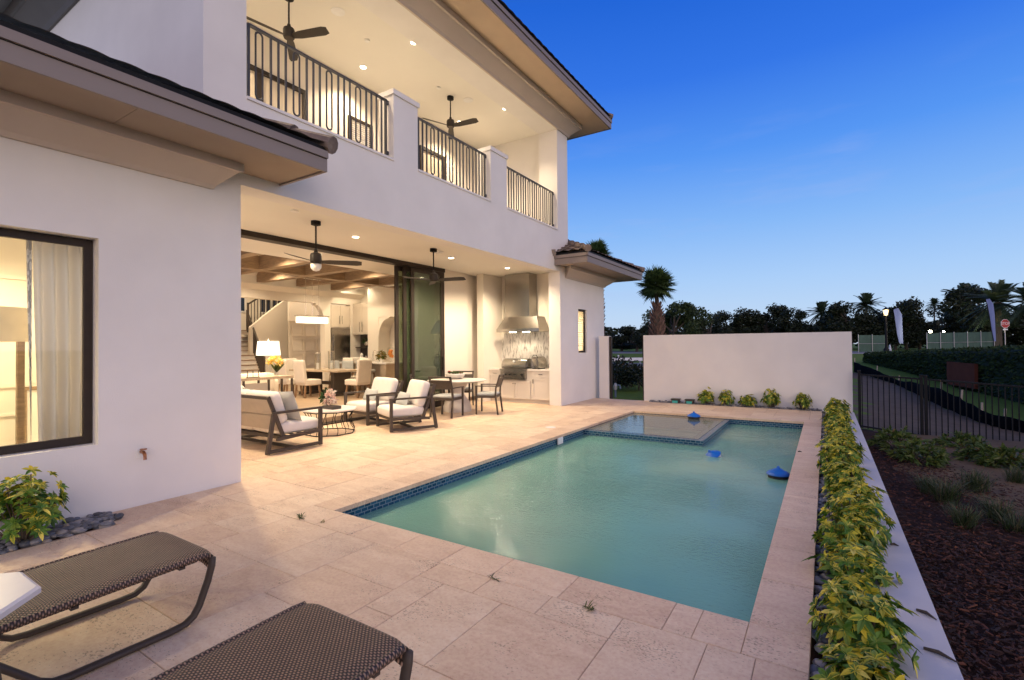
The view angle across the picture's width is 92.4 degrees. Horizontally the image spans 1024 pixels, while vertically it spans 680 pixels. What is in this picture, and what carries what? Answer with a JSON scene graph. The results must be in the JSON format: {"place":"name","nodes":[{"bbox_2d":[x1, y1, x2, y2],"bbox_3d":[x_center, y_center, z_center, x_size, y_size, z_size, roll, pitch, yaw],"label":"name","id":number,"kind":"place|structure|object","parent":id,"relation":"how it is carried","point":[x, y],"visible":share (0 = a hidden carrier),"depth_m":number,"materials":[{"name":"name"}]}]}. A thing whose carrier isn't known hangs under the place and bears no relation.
{"place":"outdoors","nodes":[
{"label":"outdoors","id":0,"kind":"place"},
{"bbox_2d":[5,529,94,548],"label":"bed soil","id":1,"kind":"structure","parent":0,"point":[60,538],"depth_m":4.10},
{"bbox_2d":[0,511,123,554],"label":"bed pebbles","id":2,"kind":"object","parent":1,"relation":"on","point":[79,525],"visible":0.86,"depth_m":4.20,"materials":[{"name":"stone"}]},
{"bbox_2d":[0,465,70,543],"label":"shrub","id":3,"kind":"object","parent":2,"relation":"on","point":[40,510],"visible":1,"depth_m":3.89,"materials":[{"name":"green plant"}]},
{"bbox_2d":[331,328,349,367],"bbox_3d":[-6.444,0.632,18.300,0.302,2.140,0.830,-1,-1,33],"label":"refrigerator","id":4,"kind":"object","parent":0,"point":[340,342],"visible":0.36,"depth_m":18.22,"materials":[{"name":"metal"}]},
{"bbox_2d":[339,361,402,389],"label":"kitchen island","id":5,"kind":"structure","parent":0,"point":[385,369],"depth_m":16.04,"materials":[{"name":"white stone"}]},
{"bbox_2d":[0,398,821,679],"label":"deck","id":6,"kind":"structure","parent":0,"point":[444,621],"depth_m":3.13,"materials":[{"name":"stone"}]},
{"bbox_2d":[0,572,40,679],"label":"side table","id":7,"kind":"object","parent":6,"relation":"on","point":[18,589],"visible":1,"depth_m":1.90,"materials":[{"name":"white stone"}]},
{"bbox_2d":[0,531,215,679],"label":"sun lounger","id":8,"kind":"object","parent":6,"relation":"on","point":[72,582],"visible":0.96,"depth_m":2.61,"materials":[{"name":"brown wicker"}]},
{"bbox_2d":[149,601,412,679],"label":"sun lounger","id":9,"kind":"object","parent":6,"relation":"on","point":[303,640],"visible":1,"depth_m":1.90,"materials":[{"name":"brown wicker"}]},
{"bbox_2d":[241,389,322,454],"bbox_3d":[-3.938,1.221,7.849,1.632,0.896,0.937,-1,-1,33],"label":"outdoor sofa","id":10,"kind":"object","parent":6,"relation":"on","point":[263,413],"visible":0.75,"depth_m":7.42,"materials":[{"name":"white fabric"}]},
{"bbox_2d":[269,390,301,420],"bbox_3d":[-3.486,1.009,7.560,0.500,0.470,0.226,-1,-1,25],"label":"throw pillow","id":11,"kind":"object","parent":10,"relation":"on","point":[288,400],"visible":0.59,"depth_m":7.45,"materials":[{"name":"grey fabric"}]},
{"bbox_2d":[302,405,356,436],"bbox_3d":[-3.303,1.458,8.912,0.896,0.443,0.896,-1,-1,33],"label":"coffee table","id":12,"kind":"object","parent":6,"relation":"on","point":[346,408],"visible":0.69,"depth_m":8.71,"materials":[{"name":"white stone"}]},
{"bbox_2d":[322,388,340,409],"bbox_3d":[-3.267,1.053,8.839,0.373,0.366,0.242,-1,-1,42],"label":"flower tray","id":13,"kind":"object","parent":12,"relation":"on","point":[330,394],"visible":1,"depth_m":8.81,"materials":[{"name":"pink plant"}]},
{"bbox_2d":[344,377,403,425],"bbox_3d":[-2.860,1.241,10.243,0.872,0.896,0.937,-1,-1,41],"label":"lounge chair","id":14,"kind":"object","parent":6,"relation":"on","point":[367,406],"visible":0.64,"depth_m":10.15,"materials":[{"name":"fabric"}]},
{"bbox_2d":[376,379,437,432],"bbox_3d":[-2.029,1.225,9.427,0.937,0.896,0.872,0,-1,-32],"label":"lounge chair","id":15,"kind":"object","parent":6,"relation":"on","point":[421,398],"visible":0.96,"depth_m":9.23,"materials":[{"name":"fabric"}]},
{"bbox_2d":[428,376,463,418],"bbox_3d":[-1.457,1.244,10.866,0.574,0.903,0.582,-1,-1,23],"label":"outdoor dining chair","id":16,"kind":"object","parent":6,"relation":"on","point":[442,385],"visible":0.92,"depth_m":10.69,"materials":[{"name":"grey metal"}]},
{"bbox_2d":[427,378,486,412],"bbox_3d":[-1.313,1.328,11.771,1.430,0.750,1.430,-1,-1,33],"label":"outdoor dining table","id":17,"kind":"object","parent":6,"relation":"on","point":[457,405],"visible":0.7,"depth_m":11.54,"materials":[{"name":"stone"}]},
{"bbox_2d":[475,373,504,414],"bbox_3d":[-0.500,1.242,11.377,0.582,0.903,0.574,-1,-1,10],"label":"outdoor dining chair","id":18,"kind":"object","parent":6,"relation":"on","point":[482,394],"visible":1,"depth_m":11.15,"materials":[{"name":"grey metal"}]},
{"bbox_2d":[489,367,549,403],"bbox_3d":[0.356,1.252,13.633,1.940,0.920,0.686,-1,-1,33],"label":"outdoor kitchen","id":19,"kind":"object","parent":6,"relation":"on","point":[534,387],"visible":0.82,"depth_m":13.25,"materials":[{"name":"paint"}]},
{"bbox_2d":[501,380,514,397],"bbox_3d":[-0.125,1.360,13.565,0.440,0.490,0.053,-1,-1,33],"label":"door","id":20,"kind":"structure","parent":19,"relation":"in","point":[507,388],"depth_m":13.56,"materials":[{"name":"paint"}]},
{"bbox_2d":[499,358,531,379],"bbox_3d":[0.148,0.793,13.615,0.890,0.570,0.585,-1,-1,33],"label":"grill","id":21,"kind":"object","parent":19,"relation":"in","point":[518,367],"visible":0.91,"depth_m":13.41,"materials":[{"name":"metal"}]},
{"bbox_2d":[514,381,530,398],"bbox_3d":[0.278,1.354,13.308,0.495,0.490,0.053,-1,-1,33],"label":"door","id":22,"kind":"structure","parent":19,"relation":"in","point":[522,388],"depth_m":13.30,"materials":[{"name":"paint"}]},
{"bbox_2d":[532,378,549,400],"bbox_3d":[0.764,1.301,12.997,0.540,0.580,0.054,-1,-1,33],"label":"door","id":23,"kind":"structure","parent":19,"relation":"in","point":[540,386],"depth_m":13.00,"materials":[{"name":"paint"}]},
{"bbox_2d":[283,408,821,675],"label":"swimming pool","id":24,"kind":"structure","parent":6,"relation":"in","point":[776,630],"depth_m":3.80,"materials":[{"name":"stone"}]},
{"bbox_2d":[358,424,801,621],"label":"pool water","id":25,"kind":"structure","parent":24,"relation":"in","point":[691,526],"depth_m":4.99,"materials":[{"name":"teal liquid"}]},
{"bbox_2d":[649,400,821,410],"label":"wall pebbles","id":26,"kind":"object","parent":6,"relation":"on","point":[759,406],"depth_m":12.10,"materials":[{"name":"stone"}]},
{"bbox_2d":[759,388,780,406],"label":"shrub","id":27,"kind":"object","parent":26,"relation":"on","point":[770,399],"visible":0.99,"depth_m":11.78,"materials":[{"name":"green plant"}]},
{"bbox_2d":[502,0,1023,343],"label":"sky","id":28,"kind":"structure","parent":0,"point":[759,154],"materials":[{"name":"blue"}]},
{"bbox_2d":[612,344,1023,429],"bbox_3d":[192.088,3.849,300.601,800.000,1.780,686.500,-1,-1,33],"label":"lawn","id":29,"kind":"structure","parent":0,"point":[630,393],"depth_m":18.61,"materials":[{"name":"plant"}]},
{"bbox_2d":[0,0,644,534],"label":"house","id":30,"kind":"structure","parent":29,"relation":"on","point":[182,174],"depth_m":6.96,"materials":[{"name":"paint"}]},
{"bbox_2d":[0,306,27,443],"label":"floor lamp","id":31,"kind":"object","parent":30,"relation":"in","point":[13,324],"visible":0.72,"depth_m":5.32,"materials":[{"name":"fabric"}]},
{"bbox_2d":[25,386,37,442],"bbox_3d":[-6.704,1.165,7.125,0.040,1.008,0.600,-1,-1,33],"label":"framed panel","id":32,"kind":"object","parent":30,"relation":"on","point":[34,423],"visible":0.2,"depth_m":6.96,"materials":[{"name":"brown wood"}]},
{"bbox_2d":[0,228,92,454],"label":"wing window","id":33,"kind":"structure","parent":30,"relation":"in","point":[87,245],"depth_m":4.62,"materials":[{"name":"brown metal"}]},
{"bbox_2d":[26,240,81,440],"bbox_3d":[-4.271,0.286,4.747,0.162,2.550,0.635,-1,-1,33],"label":"curtain","id":34,"kind":"object","parent":30,"relation":"hanging from","point":[57,276],"visible":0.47,"depth_m":4.69,"materials":[{"name":"white fabric"}]},
{"bbox_2d":[241,372,278,390],"bbox_3d":[-6.959,1.149,11.914,0.965,0.662,2.300,-1,-1,33],"label":"indoor sofa","id":35,"kind":"object","parent":30,"relation":"on","point":[274,384],"visible":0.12,"depth_m":12.29,"materials":[{"name":"beige fabric"}]},
{"bbox_2d":[241,375,293,391],"bbox_3d":[-5.865,1.242,11.595,0.480,0.750,1.240,-1,-1,33],"label":"console table","id":36,"kind":"object","parent":30,"relation":"on","point":[258,385],"visible":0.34,"depth_m":11.42,"materials":[{"name":"brown wood"}]},
{"bbox_2d":[256,338,280,370],"bbox_3d":[-5.859,0.414,11.810,0.540,0.910,0.540,-1,-1,33],"label":"table lamp","id":37,"kind":"object","parent":36,"relation":"on","point":[266,348],"visible":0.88,"depth_m":11.60,"materials":[{"name":"white fabric"}]},
{"bbox_2d":[250,64,305,119],"bbox_3d":[-4.456,-3.650,8.664,0.060,2.280,1.860,-1,-1,33],"label":"balcony door","id":38,"kind":"structure","parent":30,"relation":"in","point":[266,75],"depth_m":8.95,"materials":[{"name":"glass"}]},
{"bbox_2d":[246,0,328,60],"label":"ceiling fan","id":39,"kind":"object","parent":30,"relation":"hanging from","point":[289,34],"visible":0.98,"depth_m":7.87,"materials":[{"name":"black metal"}]},
{"bbox_2d":[293,360,320,397],"bbox_3d":[-5.912,1.109,14.162,0.502,1.086,0.625,-1,-1,33],"label":"parsons chair","id":40,"kind":"object","parent":30,"relation":"on","point":[300,374],"visible":1,"depth_m":13.95,"materials":[{"name":"beige fabric"}]},
{"bbox_2d":[294,277,329,323],"bbox_3d":[-5.940,-1.172,14.602,0.684,1.330,1.104,-1,-1,33],"label":"chandelier","id":41,"kind":"object","parent":30,"relation":"hanging from","point":[305,318],"visible":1,"depth_m":14.41,"materials":[{"name":"white"}]},
{"bbox_2d":[289,368,356,395],"bbox_3d":[-5.683,1.277,15.038,2.300,0.760,1.000,-1,-1,33],"label":"indoor dining table","id":42,"kind":"object","parent":30,"relation":"on","point":[339,377],"visible":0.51,"depth_m":14.73,"materials":[{"name":"brown wood"}]},
{"bbox_2d":[285,220,361,270],"bbox_3d":[-2.990,-1.499,7.899,1.093,0.805,1.262,0,-1,-17],"label":"ceiling fan","id":43,"kind":"object","parent":30,"relation":"hanging from","point":[316,260],"visible":1,"depth_m":7.84,"materials":[{"name":"black metal"}]},
{"bbox_2d":[241,229,444,407],"bbox_3d":[-3.644,-0.100,10.013,0.281,3.540,6.710,-1,-1,33],"label":"sliding door","id":44,"kind":"structure","parent":30,"relation":"in","point":[399,265],"depth_m":11.69,"materials":[{"name":"brown metal"}]},
{"bbox_2d":[345,359,371,397],"bbox_3d":[-4.398,1.096,14.076,0.625,1.086,0.502,-1,-1,33],"label":"parsons chair","id":45,"kind":"object","parent":30,"relation":"on","point":[363,372],"visible":0.98,"depth_m":13.90,"materials":[{"name":"beige fabric"}]},
{"bbox_2d":[347,115,372,147],"bbox_3d":[-3.255,-4.007,10.551,0.060,1.420,0.630,-1,-1,33],"label":"balcony window","id":46,"kind":"structure","parent":30,"relation":"in","point":[352,118],"depth_m":10.52,"materials":[{"name":"glass"}]},
{"bbox_2d":[419,145,444,179],"bbox_3d":[-2.017,-3.644,12.481,0.060,2.320,0.920,-1,-1,33],"label":"balcony door","id":47,"kind":"structure","parent":30,"relation":"in","point":[420,146],"depth_m":12.51,"materials":[{"name":"glass"}]},
{"bbox_2d":[402,248,465,284],"bbox_3d":[-1.473,-1.544,10.089,1.093,0.685,1.262,-1,-1,18],"label":"ceiling fan","id":48,"kind":"object","parent":30,"relation":"hanging from","point":[433,277],"visible":1,"depth_m":10.05,"materials":[{"name":"black metal"}]},
{"bbox_2d":[422,95,478,138],"bbox_3d":[-1.265,-5.203,11.147,1.093,0.705,1.262,-1,-1,25],"label":"ceiling fan","id":49,"kind":"object","parent":30,"relation":"hanging from","point":[451,124],"visible":0.98,"depth_m":11.13,"materials":[{"name":"black metal"}]},
{"bbox_2d":[496,272,548,332],"bbox_3d":[0.288,-1.031,13.750,1.370,1.640,0.579,-1,-1,33],"label":"range hood","id":50,"kind":"object","parent":30,"relation":"attached to","point":[521,302],"visible":0.96,"depth_m":13.63,"materials":[{"name":"metal"}]},
{"bbox_2d":[599,336,643,400],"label":"gate pier","id":51,"kind":"structure","parent":29,"relation":"on","point":[605,370],"depth_m":14.28,"materials":[{"name":"paint"}]},
{"bbox_2d":[613,356,633,387],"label":"gate shrub","id":52,"kind":"object","parent":29,"relation":"on","point":[622,378],"visible":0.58,"depth_m":16.82,"materials":[{"name":"green plant"}]},
{"bbox_2d":[615,325,641,351],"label":"tree","id":53,"kind":"object","parent":29,"relation":"on","point":[626,332],"visible":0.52,"depth_m":60.46,"materials":[{"name":"green plant"}]},
{"bbox_2d":[619,363,642,390],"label":"gate shrub","id":54,"kind":"object","parent":29,"relation":"on","point":[639,371],"visible":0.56,"depth_m":16.88,"materials":[{"name":"green plant"}]},
{"bbox_2d":[635,265,678,334],"bbox_3d":[5.912,-0.643,19.985,1.889,5.035,1.796,-1,-1,33],"label":"cabbage palm","id":55,"kind":"object","parent":29,"relation":"on","point":[656,283],"visible":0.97,"depth_m":19.80,"materials":[{"name":"green plant"}]},
{"bbox_2d":[641,300,702,334],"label":"tree","id":56,"kind":"object","parent":29,"relation":"on","point":[673,316],"visible":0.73,"depth_m":59.04,"materials":[{"name":"green plant"}]},
{"bbox_2d":[683,303,714,333],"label":"tree","id":57,"kind":"object","parent":29,"relation":"on","point":[702,312],"visible":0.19,"depth_m":63.61,"materials":[{"name":"green plant"}]},
{"bbox_2d":[700,313,736,333],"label":"tree","id":58,"kind":"object","parent":29,"relation":"on","point":[725,329],"visible":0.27,"depth_m":73.96,"materials":[{"name":"green plant"}]},
{"bbox_2d":[729,307,764,333],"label":"tree","id":59,"kind":"object","parent":29,"relation":"on","point":[738,319],"visible":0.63,"depth_m":74.02,"materials":[{"name":"green plant"}]},
{"bbox_2d":[643,332,852,411],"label":"privacy wall","id":60,"kind":"structure","parent":29,"relation":"on","point":[816,367],"depth_m":12.20,"materials":[{"name":"paint"}]},
{"bbox_2d":[742,303,787,332],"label":"tree","id":61,"kind":"object","parent":29,"relation":"on","point":[765,320],"visible":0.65,"depth_m":73.30,"materials":[{"name":"green plant"}]},
{"bbox_2d":[775,307,819,332],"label":"tree","id":62,"kind":"object","parent":29,"relation":"on","point":[798,325],"visible":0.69,"depth_m":67.79,"materials":[{"name":"green plant"}]},
{"bbox_2d":[606,318,1020,348],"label":"wood","id":63,"kind":"object","parent":29,"relation":"on","point":[612,332],"visible":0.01,"depth_m":82.12,"materials":[{"name":"green plant"}]},
{"bbox_2d":[813,300,884,342],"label":"tree","id":64,"kind":"object","parent":29,"relation":"on","point":[832,320],"visible":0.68,"depth_m":62.47,"materials":[{"name":"green plant"}]},
{"bbox_2d":[850,292,887,316],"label":"date palm","id":65,"kind":"object","parent":29,"relation":"on","point":[867,301],"visible":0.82,"depth_m":71.57,"materials":[{"name":"green plant"}]},
{"bbox_2d":[851,306,889,342],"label":"tree","id":66,"kind":"object","parent":29,"relation":"on","point":[866,314],"visible":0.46,"depth_m":61.59,"materials":[{"name":"green plant"}]},
{"bbox_2d":[858,334,884,351],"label":"screen fence","id":67,"kind":"object","parent":29,"relation":"on","point":[870,343],"visible":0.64,"depth_m":45.20,"materials":[{"name":"green"}]},
{"bbox_2d":[871,312,924,349],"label":"tree","id":68,"kind":"object","parent":29,"relation":"on","point":[892,335],"visible":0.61,"depth_m":59.04,"materials":[{"name":"green plant"}]},
{"bbox_2d":[893,308,902,348],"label":"feather flag","id":69,"kind":"object","parent":29,"relation":"on","point":[898,321],"visible":0.94,"depth_m":47.98,"materials":[{"name":"white fabric"}]},
{"bbox_2d":[882,296,926,349],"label":"tree","id":70,"kind":"object","parent":29,"relation":"on","point":[909,309],"visible":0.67,"depth_m":59.12,"materials":[{"name":"green plant"}]},
{"bbox_2d":[854,358,1023,432],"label":"silt fence","id":71,"kind":"object","parent":29,"relation":"on","point":[865,369],"visible":0.61,"depth_m":14.77,"materials":[{"name":"metal"}]},
{"bbox_2d":[924,305,953,328],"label":"tree","id":72,"kind":"object","parent":29,"relation":"on","point":[933,324],"visible":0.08,"depth_m":66.48,"materials":[{"name":"green plant"}]},
{"bbox_2d":[862,344,1023,403],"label":"hedge","id":73,"kind":"object","parent":29,"relation":"on","point":[1004,364],"visible":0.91,"depth_m":20.13,"materials":[{"name":"green plant"}]},
{"bbox_2d":[947,362,977,388],"bbox_3d":[19.000,1.460,20.747,0.120,1.020,2.358,-1,-1,21],"label":"terracotta panel","id":74,"kind":"object","parent":73,"relation":"attached to","point":[960,371],"visible":0.93,"depth_m":20.55,"materials":[{"name":"brown"}]},
{"bbox_2d":[926,331,994,348],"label":"screen fence","id":75,"kind":"object","parent":29,"relation":"on","point":[940,340],"visible":0.77,"depth_m":43.21,"materials":[{"name":"green"}]},
{"bbox_2d":[937,283,1013,342],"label":"tree","id":76,"kind":"object","parent":29,"relation":"on","point":[954,297],"visible":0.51,"depth_m":52.97,"materials":[{"name":"green plant"}]},
{"bbox_2d":[957,279,1023,346],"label":"date palm","id":77,"kind":"object","parent":29,"relation":"on","point":[997,288],"visible":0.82,"depth_m":45.81,"materials":[{"name":"green plant"}]},
{"bbox_2d":[994,282,1023,329],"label":"date palm","id":78,"kind":"object","parent":29,"relation":"on","point":[1019,291],"visible":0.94,"depth_m":42.61,"materials":[{"name":"green plant"}]},
{"bbox_2d":[809,430,828,679],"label":"planter soil","id":79,"kind":"structure","parent":0,"point":[815,654],"depth_m":2.63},
{"bbox_2d":[810,465,861,679],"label":"planter pebbles","id":80,"kind":"object","parent":79,"relation":"on","point":[822,639],"visible":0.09,"depth_m":3.24,"materials":[{"name":"stone"}]},
{"bbox_2d":[816,443,862,476],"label":"planter shrub","id":81,"kind":"object","parent":79,"relation":"on","point":[842,453],"visible":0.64,"depth_m":5.77,"materials":[{"name":"green plant"}]},
{"bbox_2d":[814,435,866,465],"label":"planter shrub","id":82,"kind":"object","parent":79,"relation":"on","point":[839,441],"visible":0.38,"depth_m":6.12,"materials":[{"name":"green plant"}]},
{"bbox_2d":[821,456,869,493],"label":"planter shrub","id":83,"kind":"object","parent":79,"relation":"in","point":[841,472],"visible":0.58,"depth_m":5.02,"materials":[{"name":"green plant"}]},
{"bbox_2d":[811,505,888,562],"bbox_3d":[2.461,1.424,3.575,0.469,0.447,0.507,-1,-1,26],"label":"planter shrub","id":84,"kind":"object","parent":79,"relation":"on","point":[854,529],"visible":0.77,"depth_m":3.50,"materials":[{"name":"green plant"}]},
{"bbox_2d":[803,538,902,587],"bbox_3d":[2.247,1.484,3.244,0.461,0.319,0.526,0,-1,-27],"label":"planter shrub","id":85,"kind":"object","parent":79,"relation":"on","point":[845,556],"visible":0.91,"depth_m":3.16,"materials":[{"name":"green plant"}]},
{"bbox_2d":[820,470,887,522],"bbox_3d":[2.999,1.401,4.331,0.488,0.502,0.528,0,-1,-11],"label":"planter shrub","id":86,"kind":"object","parent":79,"relation":"on","point":[842,488],"visible":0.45,"depth_m":4.27,"materials":[{"name":"green plant"}]},
{"bbox_2d":[821,489,895,543],"bbox_3d":[2.759,1.425,3.892,0.476,0.446,0.498,-1,-1,4],"label":"planter shrub","id":87,"kind":"object","parent":79,"relation":"on","point":[865,512],"visible":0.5,"depth_m":3.85,"materials":[{"name":"green plant"}]},
{"bbox_2d":[811,643,908,679],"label":"planter shrub","id":88,"kind":"object","parent":79,"relation":"on","point":[843,666],"visible":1,"depth_m":2.09,"materials":[{"name":"green plant"}]},
{"bbox_2d":[817,570,908,634],"bbox_3d":[1.957,1.485,2.788,0.362,0.311,0.474,0,-1,-9],"label":"planter shrub","id":89,"kind":"object","parent":79,"relation":"on","point":[857,584],"visible":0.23,"depth_m":2.76,"materials":[{"name":"green plant"}]},
{"bbox_2d":[806,579,922,678],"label":"planter shrub","id":90,"kind":"object","parent":79,"relation":"on","point":[875,622],"visible":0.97,"depth_m":2.41,"materials":[{"name":"green plant"}]},
{"bbox_2d":[852,373,1023,435],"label":"dirt path","id":91,"kind":"structure","parent":0,"point":[909,411],"depth_m":14.08,"materials":[{"name":"soil"}]},
{"bbox_2d":[861,429,1023,679],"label":"mulch bed","id":92,"kind":"object","parent":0,"point":[867,434],"visible":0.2,"depth_m":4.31,"materials":[{"name":"wood"}]},
{"bbox_2d":[866,424,931,454],"bbox_3d":[6.936,1.816,8.835,1.025,0.547,0.971,-1,-1,33],"label":"garden shrub","id":93,"kind":"object","parent":92,"relation":"on","point":[879,437],"visible":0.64,"depth_m":8.80,"materials":[{"name":"green plant"}]},
{"bbox_2d":[884,437,951,467],"bbox_3d":[6.553,1.806,7.908,0.883,0.572,0.928,-1,-1,33],"label":"garden shrub","id":94,"kind":"object","parent":92,"relation":"on","point":[908,450],"visible":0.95,"depth_m":7.81,"materials":[{"name":"green plant"}]},
{"bbox_2d":[906,471,943,494],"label":"ornamental grass","id":95,"kind":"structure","parent":92,"relation":"on","point":[922,483],"depth_m":6.30,"materials":[{"name":"green plant"}]},
{"bbox_2d":[857,370,1023,441],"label":"metal fence","id":96,"kind":"object","parent":92,"relation":"on","point":[923,415],"visible":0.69,"depth_m":10.31,"materials":[{"name":"metal"}]},
{"bbox_2d":[928,429,993,449],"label":"garden shrub","id":97,"kind":"object","parent":92,"relation":"on","point":[958,437],"visible":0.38,"depth_m":9.16,"materials":[{"name":"green plant"}]},
{"bbox_2d":[952,466,1006,492],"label":"ornamental grass","id":98,"kind":"object","parent":92,"relation":"on","point":[974,484],"depth_m":6.38,"materials":[{"name":"green plant"}]},
{"bbox_2d":[945,436,1021,463],"bbox_3d":[7.763,1.867,8.175,1.002,0.559,0.970,-1,-1,33],"label":"garden shrub","id":99,"kind":"object","parent":92,"relation":"on","point":[972,441],"visible":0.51,"depth_m":8.14,"materials":[{"name":"green plant"}]},
{"bbox_2d":[969,443,1023,470],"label":"garden shrub","id":100,"kind":"object","parent":92,"relation":"on","point":[997,454],"visible":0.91,"depth_m":7.63,"materials":[{"name":"green plant"}]},
{"bbox_2d":[982,505,1023,533],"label":"ornamental grass","id":101,"kind":"object","parent":92,"relation":"on","point":[1015,524],"depth_m":5.04,"materials":[{"name":"green plant"}]},
{"bbox_2d":[993,465,1023,482],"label":"ornamental grass","id":102,"kind":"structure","parent":92,"relation":"on","point":[1018,477],"depth_m":6.81,"materials":[{"name":"green plant"}]},
{"bbox_2d":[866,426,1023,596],"bbox_3d":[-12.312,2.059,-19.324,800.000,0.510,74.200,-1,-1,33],"label":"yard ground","id":103,"kind":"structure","parent":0,"point":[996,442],"depth_m":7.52,"materials":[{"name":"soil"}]},
{"bbox_2d":[848,412,963,679],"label":"garden wall","id":104,"kind":"structure","parent":103,"relation":"on","point":[911,593],"depth_m":2.94,"materials":[{"name":"paint"}]},
{"bbox_2d":[920,473,982,505],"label":"ornamental grass","id":105,"kind":"object","parent":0,"point":[950,494],"depth_m":5.87,"materials":[{"name":"green plant"}]},
{"bbox_2d":[938,498,986,530],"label":"ornamental grass","id":106,"kind":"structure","parent":0,"point":[962,519],"depth_m":5.10,"materials":[{"name":"green plant"}]},
{"bbox_2d":[965,492,1023,522],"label":"ornamental grass","id":107,"kind":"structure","parent":0,"point":[991,512],"depth_m":5.30,"materials":[{"name":"green plant"}]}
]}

